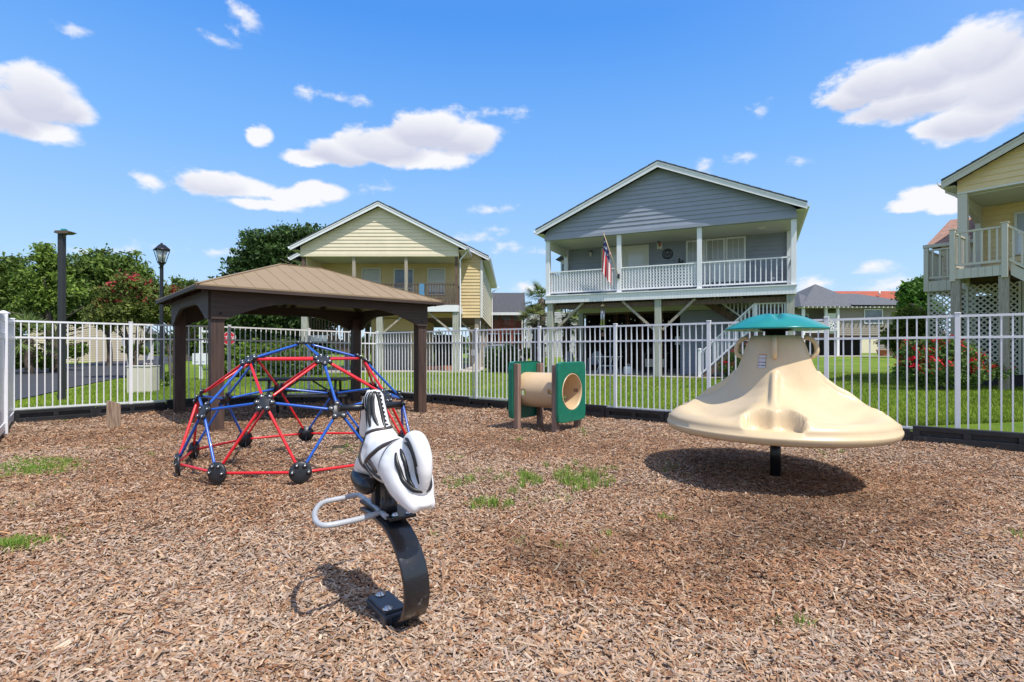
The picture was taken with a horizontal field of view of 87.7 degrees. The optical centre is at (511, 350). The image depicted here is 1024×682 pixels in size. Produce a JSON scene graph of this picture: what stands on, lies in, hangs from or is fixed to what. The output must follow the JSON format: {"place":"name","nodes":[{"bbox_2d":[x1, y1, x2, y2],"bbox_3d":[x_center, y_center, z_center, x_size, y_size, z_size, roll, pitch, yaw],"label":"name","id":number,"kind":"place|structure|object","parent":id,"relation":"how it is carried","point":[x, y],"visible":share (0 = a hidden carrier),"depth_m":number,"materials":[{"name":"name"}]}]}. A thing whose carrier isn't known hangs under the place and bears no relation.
{"place":"outdoors","nodes":[
{"label":"outdoors","id":0,"kind":"place"},
{"bbox_2d":[15,356,191,399],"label":"road","id":1,"kind":"structure","parent":0,"point":[71,375],"depth_m":26.26,"materials":[{"name":"grey asphalt"}]},
{"bbox_2d":[488,293,525,349],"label":"dark roofed house","id":2,"kind":"structure","parent":0,"point":[507,307],"depth_m":42.99,"materials":[{"name":"grey"}]},
{"bbox_2d":[502,318,515,325],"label":"window","id":3,"kind":"structure","parent":2,"relation":"in","point":[506,322],"depth_m":43.55,"materials":[{"name":"black glass"}]},
{"bbox_2d":[0,397,1023,681],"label":"mulch","id":4,"kind":"object","parent":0,"point":[528,441],"visible":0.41,"depth_m":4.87,"materials":[{"name":"brown wood"}]},
{"bbox_2d":[0,310,14,435],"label":"vinyl fence","id":5,"kind":"object","parent":4,"relation":"on","point":[7,338],"visible":1,"depth_m":8.36,"materials":[{"name":"white plastic"}]},
{"bbox_2d":[14,406,96,422],"bbox_3d":[-8.626,1.218,10.126,1.210,0.235,0.100,-1,0,-44],"label":"border timber","id":6,"kind":"object","parent":4,"relation":"on","point":[47,414],"visible":0.98,"depth_m":10.07,"materials":[{"name":"black plastic"}]},
{"bbox_2d":[106,400,120,428],"bbox_3d":[-6.668,1.110,8.926,0.190,0.540,0.110,0,0,-38],"label":"post stub","id":7,"kind":"object","parent":4,"relation":"on","point":[113,414],"visible":0.75,"depth_m":8.88,"materials":[{"name":"brown wood"}]},
{"bbox_2d":[97,402,166,416],"bbox_3d":[-7.784,1.224,10.968,1.210,0.235,0.100,0,0,-45],"label":"border timber","id":8,"kind":"object","parent":4,"relation":"on","point":[138,407],"visible":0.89,"depth_m":11.00,"materials":[{"name":"black plastic"}]},
{"bbox_2d":[166,398,207,409],"bbox_3d":[-6.928,1.176,11.794,1.210,0.235,0.100,0,0,-44],"label":"border timber","id":9,"kind":"object","parent":4,"relation":"on","point":[189,401],"visible":0.26,"depth_m":11.63,"materials":[{"name":"black plastic"}]},
{"bbox_2d":[229,394,280,405],"bbox_3d":[-6.079,1.193,12.629,1.210,0.235,0.100,0,0,-44],"label":"border timber","id":10,"kind":"object","parent":4,"relation":"on","point":[234,401],"visible":0.34,"depth_m":12.40,"materials":[{"name":"black plastic"}]},
{"bbox_2d":[173,341,409,485],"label":"climbing dome","id":11,"kind":"structure","parent":4,"relation":"on","point":[299,472],"depth_m":5.91,"materials":[{"name":"blue paint"}]},
{"bbox_2d":[239,377,358,417],"bbox_3d":[-4.280,0.957,11.050,1.960,0.754,1.720,0,0,-4],"label":"picnic table","id":12,"kind":"object","parent":4,"relation":"on","point":[314,379],"visible":0.56,"depth_m":10.87,"materials":[{"name":"black plastic"}]},
{"bbox_2d":[155,263,443,431],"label":"pavilion","id":13,"kind":"structure","parent":4,"relation":"on","point":[355,306],"depth_m":10.59,"materials":[{"name":"brown wood"}]},
{"bbox_2d":[281,394,325,403],"bbox_3d":[-5.233,1.242,13.466,1.210,0.235,0.101,1,0,-45],"label":"border timber","id":14,"kind":"object","parent":4,"relation":"on","point":[303,400],"visible":0.41,"depth_m":13.45,"materials":[{"name":"black plastic"}]},
{"bbox_2d":[332,390,367,399],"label":"border timber","id":15,"kind":"object","parent":4,"relation":"on","point":[363,393],"visible":0.24,"depth_m":14.54,"materials":[{"name":"black plastic"}]},
{"bbox_2d":[312,390,434,629],"bbox_3d":[-0.671,0.782,2.556,0.510,1.157,0.828,0,0,-37],"label":"spring horse","id":16,"kind":"object","parent":4,"relation":"on","point":[394,465],"visible":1,"depth_m":2.47},
{"bbox_2d":[387,390,401,399],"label":"border timber","id":17,"kind":"object","parent":4,"relation":"on","point":[390,391],"visible":0.16,"depth_m":14.07,"materials":[{"name":"black plastic"}]},
{"bbox_2d":[399,392,430,402],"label":"border timber","id":18,"kind":"object","parent":4,"relation":"on","point":[408,397],"visible":0.45,"depth_m":13.67,"materials":[{"name":"black plastic"}]},
{"bbox_2d":[431,394,469,406],"bbox_3d":[-1.484,1.216,12.868,1.210,0.235,0.100,0,0,37],"label":"border timber","id":19,"kind":"object","parent":4,"relation":"on","point":[451,400],"visible":0.98,"depth_m":12.84,"materials":[{"name":"black plastic"}]},
{"bbox_2d":[467,398,507,408],"bbox_3d":[-0.534,1.245,12.150,1.210,0.235,0.100,0,0,37],"label":"border timber","id":20,"kind":"object","parent":4,"relation":"on","point":[475,403],"visible":0.76,"depth_m":12.14,"materials":[{"name":"black plastic"}]},
{"bbox_2d":[0,419,1022,628],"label":"weed grass","id":21,"kind":"structure","parent":4,"relation":"on","point":[13,542],"depth_m":5.34,"materials":[{"name":"green plant"}]},
{"bbox_2d":[508,361,584,432],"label":"crawl tunnel","id":22,"kind":"structure","parent":4,"relation":"on","point":[535,382],"depth_m":8.88,"materials":[{"name":"green plastic"}]},
{"bbox_2d":[585,404,607,417],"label":"border timber","id":23,"kind":"object","parent":4,"relation":"on","point":[593,410],"visible":0.29,"depth_m":10.48,"materials":[{"name":"black plastic"}]},
{"bbox_2d":[606,407,665,422],"bbox_3d":[2.326,1.230,10.013,1.210,0.235,0.100,0,0,37],"label":"border timber","id":24,"kind":"object","parent":4,"relation":"on","point":[638,414],"visible":0.88,"depth_m":9.98,"materials":[{"name":"black plastic"}]},
{"bbox_2d":[665,411,670,423],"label":"border timber","id":25,"kind":"object","parent":4,"relation":"on","point":[666,415],"visible":0.18,"depth_m":9.61,"materials":[{"name":"black plastic"}]},
{"bbox_2d":[667,313,903,476],"bbox_3d":[2.845,0.493,5.760,2.246,1.774,2.246,0,0,0],"label":"spinner","id":26,"kind":"object","parent":4,"relation":"on","point":[775,390],"visible":1,"depth_m":5.33,"materials":[{"name":"beige plastic"}]},
{"bbox_2d":[901,428,912,440],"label":"border timber","id":27,"kind":"object","parent":4,"relation":"on","point":[908,434],"visible":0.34,"depth_m":7.50,"materials":[{"name":"black plastic"}]},
{"bbox_2d":[913,425,1023,451],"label":"border timber","id":28,"kind":"object","parent":4,"relation":"on","point":[1003,440],"visible":0.98,"depth_m":7.12,"materials":[{"name":"black plastic"}]},
{"bbox_2d":[0,0,1023,354],"label":"sky","id":29,"kind":"structure","parent":0,"point":[184,126],"materials":[{"name":"blue"}]},
{"bbox_2d":[15,353,1023,432],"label":"lawn","id":30,"kind":"structure","parent":0,"point":[1018,426],"depth_m":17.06,"materials":[{"name":"green plant"}]},
{"bbox_2d":[0,251,57,333],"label":"oak tree","id":31,"kind":"object","parent":30,"relation":"on","point":[11,265],"visible":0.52,"depth_m":33.26,"materials":[{"name":"green plant"}]},
{"bbox_2d":[9,308,57,373],"bbox_3d":[-25.458,-0.406,27.949,3.180,3.607,3.356,0,0,39],"label":"palm tree","id":32,"kind":"object","parent":30,"relation":"on","point":[30,317],"visible":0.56,"depth_m":27.91,"materials":[{"name":"green plant"}]},
{"bbox_2d":[15,346,56,370],"bbox_3d":[-26.249,0.444,29.022,2.777,1.628,1.424,0,0,0],"label":"palmetto bush","id":33,"kind":"object","parent":30,"relation":"on","point":[40,361],"visible":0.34,"depth_m":28.82,"materials":[{"name":"green plant"}]},
{"bbox_2d":[4,241,90,371],"bbox_3d":[-25.999,-2.415,29.867,3.930,7.394,3.481,0,0,-32],"label":"young tree","id":34,"kind":"object","parent":30,"relation":"on","point":[40,283],"visible":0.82,"depth_m":29.64,"materials":[{"name":"green plant"}]},
{"bbox_2d":[54,229,76,399],"bbox_3d":[-11.036,-0.785,13.185,0.410,4.430,0.210,0,0,0],"label":"area light","id":35,"kind":"object","parent":30,"relation":"on","point":[62,234],"visible":0.77,"depth_m":13.15,"materials":[{"name":"grey paint"}]},
{"bbox_2d":[66,340,88,366],"bbox_3d":[-29.497,0.211,36.038,1.982,1.907,1.221,0,0,0],"label":"round hedge","id":36,"kind":"object","parent":30,"relation":"on","point":[71,351],"visible":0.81,"depth_m":35.85,"materials":[{"name":"green plant"}]},
{"bbox_2d":[27,324,143,361],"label":"two storey house","id":37,"kind":"structure","parent":30,"relation":"on","point":[99,346],"depth_m":48.86,"materials":[{"name":"beige"}]},
{"bbox_2d":[53,243,170,365],"bbox_3d":[-28.860,-3.131,37.902,8.838,8.780,5.420,0,0,15],"label":"oak tree","id":38,"kind":"object","parent":30,"relation":"on","point":[96,268],"visible":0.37,"depth_m":37.22,"materials":[{"name":"green plant"}]},
{"bbox_2d":[71,325,155,359],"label":"garage building","id":39,"kind":"structure","parent":30,"relation":"on","point":[153,331],"depth_m":57.01,"materials":[{"name":"beige"}]},
{"bbox_2d":[71,271,171,364],"bbox_3d":[-17.620,-1.170,24.570,4.459,5.022,2.585,0,0,18],"label":"crape myrtle","id":40,"kind":"object","parent":30,"relation":"on","point":[126,298],"visible":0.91,"depth_m":24.12,"materials":[{"name":"green plant"}]},
{"bbox_2d":[120,344,149,356],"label":"round hedge","id":41,"kind":"object","parent":30,"relation":"on","point":[147,350],"visible":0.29,"depth_m":49.81,"materials":[{"name":"green plant"}]},
{"bbox_2d":[126,363,159,392],"bbox_3d":[-10.503,0.860,15.200,0.680,0.980,0.560,0,0,-8],"label":"utility box","id":42,"kind":"object","parent":30,"relation":"on","point":[147,378],"visible":0.48,"depth_m":14.98,"materials":[{"name":"beige paint"}]},
{"bbox_2d":[145,334,153,358],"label":"white building","id":43,"kind":"structure","parent":30,"relation":"on","point":[147,343],"depth_m":57.99,"materials":[{"name":"paint"}]},
{"bbox_2d":[153,243,169,380],"bbox_3d":[-12.680,-1.302,19.300,0.520,5.166,0.520,0,0,-38],"label":"street lamp","id":44,"kind":"object","parent":30,"relation":"on","point":[161,249],"visible":0.78,"depth_m":19.24,"materials":[{"name":"black metal"}]},
{"bbox_2d":[160,371,172,386],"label":"lawn plant","id":45,"kind":"object","parent":30,"relation":"on","point":[167,378],"visible":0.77,"depth_m":17.54,"materials":[{"name":"green plant"}]},
{"bbox_2d":[152,284,185,375],"bbox_3d":[-17.407,-1.037,26.912,2.852,4.729,1.608,0,0,0],"label":"crape myrtle","id":46,"kind":"object","parent":30,"relation":"on","point":[168,322],"visible":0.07,"depth_m":26.93,"materials":[{"name":"green plant"}]},
{"bbox_2d":[169,329,226,355],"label":"oak tree","id":47,"kind":"object","parent":30,"relation":"on","point":[197,344],"visible":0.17,"depth_m":76.38,"materials":[{"name":"green plant"}]},
{"bbox_2d":[192,327,207,378],"bbox_3d":[-13.952,0.170,23.983,0.760,2.500,0.155,0,0,0],"label":"yard sign","id":48,"kind":"object","parent":30,"relation":"on","point":[197,358],"visible":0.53,"depth_m":23.91,"materials":[{"name":"white paint"}]},
{"bbox_2d":[166,274,242,360],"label":"oak tree","id":49,"kind":"object","parent":30,"relation":"on","point":[186,283],"visible":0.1,"depth_m":51.52,"materials":[{"name":"green plant"}]},
{"bbox_2d":[224,332,235,344],"bbox_3d":[-15.364,0.173,28.989,0.731,2.482,0.083,0,0,-6],"label":"stop sign","id":50,"kind":"object","parent":30,"relation":"on","point":[225,336],"visible":0.36,"depth_m":28.96,"materials":[{"name":"red metal"}]},
{"bbox_2d":[224,337,264,376],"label":"ornamental grass","id":51,"kind":"object","parent":30,"relation":"on","point":[237,355],"depth_m":25.57,"materials":[{"name":"green plant"}]},
{"bbox_2d":[208,219,341,354],"bbox_3d":[-14.165,-3.365,33.012,9.413,9.555,5.593,0,0,0],"label":"oak tree","id":52,"kind":"object","parent":30,"relation":"on","point":[267,248],"visible":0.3,"depth_m":31.96,"materials":[{"name":"green plant"}]},
{"bbox_2d":[253,339,324,376],"bbox_3d":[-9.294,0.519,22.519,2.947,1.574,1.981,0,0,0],"label":"round hedge","id":53,"kind":"object","parent":30,"relation":"on","point":[292,364],"visible":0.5,"depth_m":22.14,"materials":[{"name":"green plant"}]},
{"bbox_2d":[288,201,498,372],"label":"yellow house","id":54,"kind":"structure","parent":30,"relation":"on","point":[379,242],"depth_m":25.97,"materials":[{"name":"yellow wood"}]},
{"bbox_2d":[361,268,380,283],"bbox_3d":[-7.167,-3.495,27.153,0.983,1.390,0.055,0,0,0],"label":"window","id":55,"kind":"structure","parent":54,"relation":"in","point":[370,274],"depth_m":27.17,"materials":[{"name":"white glass"}]},
{"bbox_2d":[384,331,409,368],"bbox_3d":[-6.050,0.005,27.419,1.600,1.950,0.018,0,0,0],"label":"storage door","id":56,"kind":"structure","parent":54,"relation":"in","point":[386,331],"depth_m":27.41,"materials":[{"name":"grey"}]},
{"bbox_2d":[394,269,413,292],"bbox_3d":[-5.508,-3.140,27.153,1.038,2.020,0.055,0,0,0],"label":"window","id":57,"kind":"structure","parent":54,"relation":"in","point":[399,274],"depth_m":27.17,"materials":[{"name":"grey glass"}]},
{"bbox_2d":[419,284,424,294],"bbox_3d":[-4.230,-2.817,25.075,0.240,0.595,0.170,0,0,0],"label":"porch towel","id":58,"kind":"object","parent":54,"relation":"hanging from","point":[421,289],"visible":0.87,"depth_m":24.99,"materials":[{"name":"blue fabric"}]},
{"bbox_2d":[427,268,445,294],"bbox_3d":[-3.849,-3.495,27.153,0.929,1.390,0.055,0,0,0],"label":"window","id":59,"kind":"structure","parent":54,"relation":"in","point":[434,275],"depth_m":27.17,"materials":[{"name":"white glass"}]},
{"bbox_2d":[427,366,451,369],"bbox_3d":[-3.675,0.887,26.400,1.450,0.214,0.400,0,0,0],"label":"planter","id":60,"kind":"object","parent":30,"relation":"on","point":[437,367],"visible":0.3,"depth_m":26.20,"materials":[{"name":"brown ceramic"}]},
{"bbox_2d":[467,344,529,360],"bbox_3d":[-0.841,0.305,35.988,4.323,1.378,1.730,0,0,-8],"label":"parked car","id":61,"kind":"object","parent":30,"relation":"on","point":[520,356],"visible":0.25,"depth_m":35.20,"materials":[{"name":"silver metal"}]},
{"bbox_2d":[482,343,521,371],"bbox_3d":[-0.475,0.428,25.547,1.966,1.581,1.378,0,0,-20],"label":"round hedge","id":62,"kind":"object","parent":30,"relation":"on","point":[500,357],"visible":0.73,"depth_m":25.29,"materials":[{"name":"green plant"}]},
{"bbox_2d":[10,312,1023,431],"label":"picket fence","id":63,"kind":"object","parent":30,"relation":"on","point":[958,336],"visible":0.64,"depth_m":10.55,"materials":[{"name":"white metal"}]},
{"bbox_2d":[521,347,529,360],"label":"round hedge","id":64,"kind":"object","parent":30,"relation":"on","point":[528,353],"visible":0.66,"depth_m":33.87,"materials":[{"name":"green plant"}]},
{"bbox_2d":[515,302,546,360],"bbox_3d":[1.099,-0.657,26.979,1.956,3.625,1.982,0,0,27],"label":"palm tree","id":65,"kind":"object","parent":30,"relation":"on","point":[534,321],"visible":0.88,"depth_m":26.85,"materials":[{"name":"green plant"}]},
{"bbox_2d":[521,279,546,367],"bbox_3d":[1.719,-1.536,31.128,2.531,5.345,2.464,0,0,-41],"label":"palm tree","id":66,"kind":"object","parent":30,"relation":"on","point":[537,290],"visible":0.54,"depth_m":30.87,"materials":[{"name":"green plant"}]},
{"bbox_2d":[542,309,577,361],"bbox_3d":[3.074,-0.993,30.096,2.579,4.284,2.470,0,0,22],"label":"palm tree","id":67,"kind":"object","parent":30,"relation":"on","point":[567,323],"visible":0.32,"depth_m":29.85,"materials":[{"name":"green plant"}]},
{"bbox_2d":[558,310,585,361],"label":"palm tree","id":68,"kind":"object","parent":30,"relation":"on","point":[574,316],"visible":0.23,"depth_m":33.87,"materials":[{"name":"green plant"}]},
{"bbox_2d":[533,160,810,378],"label":"blue house","id":69,"kind":"structure","parent":30,"relation":"on","point":[732,244],"depth_m":20.74,"materials":[{"name":"wood"}]},
{"bbox_2d":[564,351,582,361],"bbox_3d":[2.635,0.527,22.774,0.660,0.944,0.610,0,0,-40],"label":"patio chair","id":70,"kind":"object","parent":69,"relation":"on","point":[568,357],"visible":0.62,"depth_m":22.93,"materials":[{"name":"grey plastic"}]},
{"bbox_2d":[587,351,603,372],"bbox_3d":[3.726,0.527,23.701,0.660,0.944,0.610,0,0,20],"label":"patio chair","id":71,"kind":"object","parent":69,"relation":"on","point":[592,358],"visible":0.62,"depth_m":23.85,"materials":[{"name":"grey plastic"}]},
{"bbox_2d":[601,304,604,335],"bbox_3d":[3.590,-1.225,21.119,0.180,1.350,0.180,0,0,0],"label":"wind chime","id":72,"kind":"object","parent":69,"relation":"hanging from","point":[602,333],"visible":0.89,"depth_m":21.11,"materials":[{"name":"beige plastic"}]},
{"bbox_2d":[593,356,622,373],"bbox_3d":[4.109,0.631,22.863,1.280,0.742,1.280,0,0,25],"label":"patio table","id":73,"kind":"object","parent":69,"relation":"on","point":[608,365],"visible":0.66,"depth_m":22.75,"materials":[{"name":"white plastic"}]},
{"bbox_2d":[602,232,619,283],"bbox_3d":[3.837,-3.570,20.669,0.705,2.040,0.194,0,0,0],"label":"flag","id":74,"kind":"object","parent":69,"relation":"attached to","point":[606,266],"visible":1,"depth_m":20.65,"materials":[{"name":"multicoloured fabric"}]},
{"bbox_2d":[601,244,648,292],"bbox_3d":[4.868,-3.360,23.023,2.059,2.239,0.030,0,0,25],"label":"patio door","id":75,"kind":"structure","parent":69,"relation":"in","point":[636,255],"depth_m":22.92,"materials":[{"name":"white glass"}]},
{"bbox_2d":[624,364,630,374],"bbox_3d":[4.683,0.780,21.605,0.280,0.431,0.280,0,0,0],"label":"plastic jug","id":76,"kind":"object","parent":69,"relation":"on","point":[628,370],"visible":0.66,"depth_m":21.46,"materials":[{"name":"white plastic"}]},
{"bbox_2d":[643,347,668,372],"bbox_3d":[6.366,0.435,23.691,1.100,1.120,0.500,0,0,25],"label":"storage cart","id":77,"kind":"object","parent":69,"relation":"on","point":[650,360],"visible":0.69,"depth_m":23.58,"materials":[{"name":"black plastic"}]},
{"bbox_2d":[657,241,661,248],"bbox_3d":[6.138,-4.760,22.271,0.220,1.030,0.328,0,0,25],"label":"wall lamp","id":78,"kind":"object","parent":69,"relation":"attached to","point":[659,245],"visible":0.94,"depth_m":22.39,"materials":[{"name":"beige glass"}]},
{"bbox_2d":[662,249,672,258],"bbox_3d":[6.499,-4.014,22.273,0.442,0.442,0.034,0,0,25],"label":"round plaque","id":79,"kind":"object","parent":69,"relation":"attached to","point":[670,254],"visible":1,"depth_m":22.26,"materials":[{"name":"black paint"}]},
{"bbox_2d":[686,239,704,283],"bbox_3d":[7.493,-3.606,21.794,0.739,1.772,0.055,0,0,25],"label":"window","id":80,"kind":"structure","parent":69,"relation":"in","point":[691,246],"depth_m":21.84,"materials":[{"name":"white glass"}]},
{"bbox_2d":[705,238,724,282],"bbox_3d":[8.184,-3.606,21.468,0.739,1.772,0.055,0,0,25],"label":"window","id":81,"kind":"structure","parent":69,"relation":"in","point":[714,248],"depth_m":21.48,"materials":[{"name":"white glass"}]},
{"bbox_2d":[726,236,745,281],"bbox_3d":[8.866,-3.606,21.147,0.739,1.772,0.055,0,0,25],"label":"window","id":82,"kind":"structure","parent":69,"relation":"in","point":[735,246],"depth_m":21.16,"materials":[{"name":"white glass"}]},
{"bbox_2d":[717,343,746,377],"bbox_3d":[8.088,0.249,18.596,1.929,1.624,0.985,0,0,12],"label":"rose bush","id":83,"kind":"object","parent":30,"relation":"on","point":[732,362],"visible":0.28,"depth_m":18.54,"materials":[{"name":"green plant"}]},
{"bbox_2d":[795,284,897,356],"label":"grey house","id":84,"kind":"structure","parent":30,"relation":"on","point":[814,301],"depth_m":47.05,"materials":[{"name":"beige"}]},
{"bbox_2d":[864,309,882,323],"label":"window","id":85,"kind":"structure","parent":84,"relation":"in","point":[868,313],"depth_m":46.96,"materials":[{"name":"glass"}]},
{"bbox_2d":[828,291,895,352],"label":"red roof building","id":86,"kind":"structure","parent":30,"relation":"on","point":[865,342],"depth_m":98.85,"materials":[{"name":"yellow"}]},
{"bbox_2d":[876,350,886,355],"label":"flower pot","id":87,"kind":"object","parent":30,"relation":"on","point":[883,352],"visible":0.63,"depth_m":44.70,"materials":[{"name":"brown ceramic"}]},
{"bbox_2d":[873,300,949,353],"bbox_3d":[15.816,-0.469,20.991,2.809,2.978,1.827,0,0,0],"label":"round bush","id":88,"kind":"object","parent":30,"relation":"on","point":[906,311],"visible":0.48,"depth_m":20.74,"materials":[{"name":"green plant"}]},
{"bbox_2d":[889,274,948,312],"bbox_3d":[30.594,-2.537,40.087,3.901,6.454,3.295,0,0,0],"label":"oak tree","id":89,"kind":"object","parent":30,"relation":"on","point":[912,291],"visible":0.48,"depth_m":39.54,"materials":[{"name":"green plant"}]},
{"bbox_2d":[889,331,1019,389],"bbox_3d":[11.356,0.284,13.708,3.138,1.535,1.573,0,0,0],"label":"rose bush","id":90,"kind":"object","parent":30,"relation":"on","point":[973,367],"visible":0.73,"depth_m":13.44,"materials":[{"name":"green plant"}]},
{"bbox_2d":[921,132,1023,390],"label":"cream house","id":91,"kind":"structure","parent":30,"relation":"on","point":[980,249],"depth_m":15.14,"materials":[{"name":"yellow"}]},
{"bbox_2d":[1014,211,1023,254],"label":"window","id":92,"kind":"structure","parent":91,"relation":"in","point":[1018,216],"depth_m":16.08,"materials":[{"name":"white glass"}]},
{"bbox_2d":[526,303,577,356],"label":"grey house","id":93,"kind":"structure","parent":0,"point":[559,314],"depth_m":51.99,"materials":[{"name":"grey"}]},
{"label":"ground","id":94,"kind":"structure","parent":0,"visible":0},
{"bbox_2d":[15,329,525,355],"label":"distant wood","id":95,"kind":"object","parent":94,"relation":"on","point":[320,350],"visible":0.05,"depth_m":121.79,"materials":[{"name":"green plant"}]}
]}

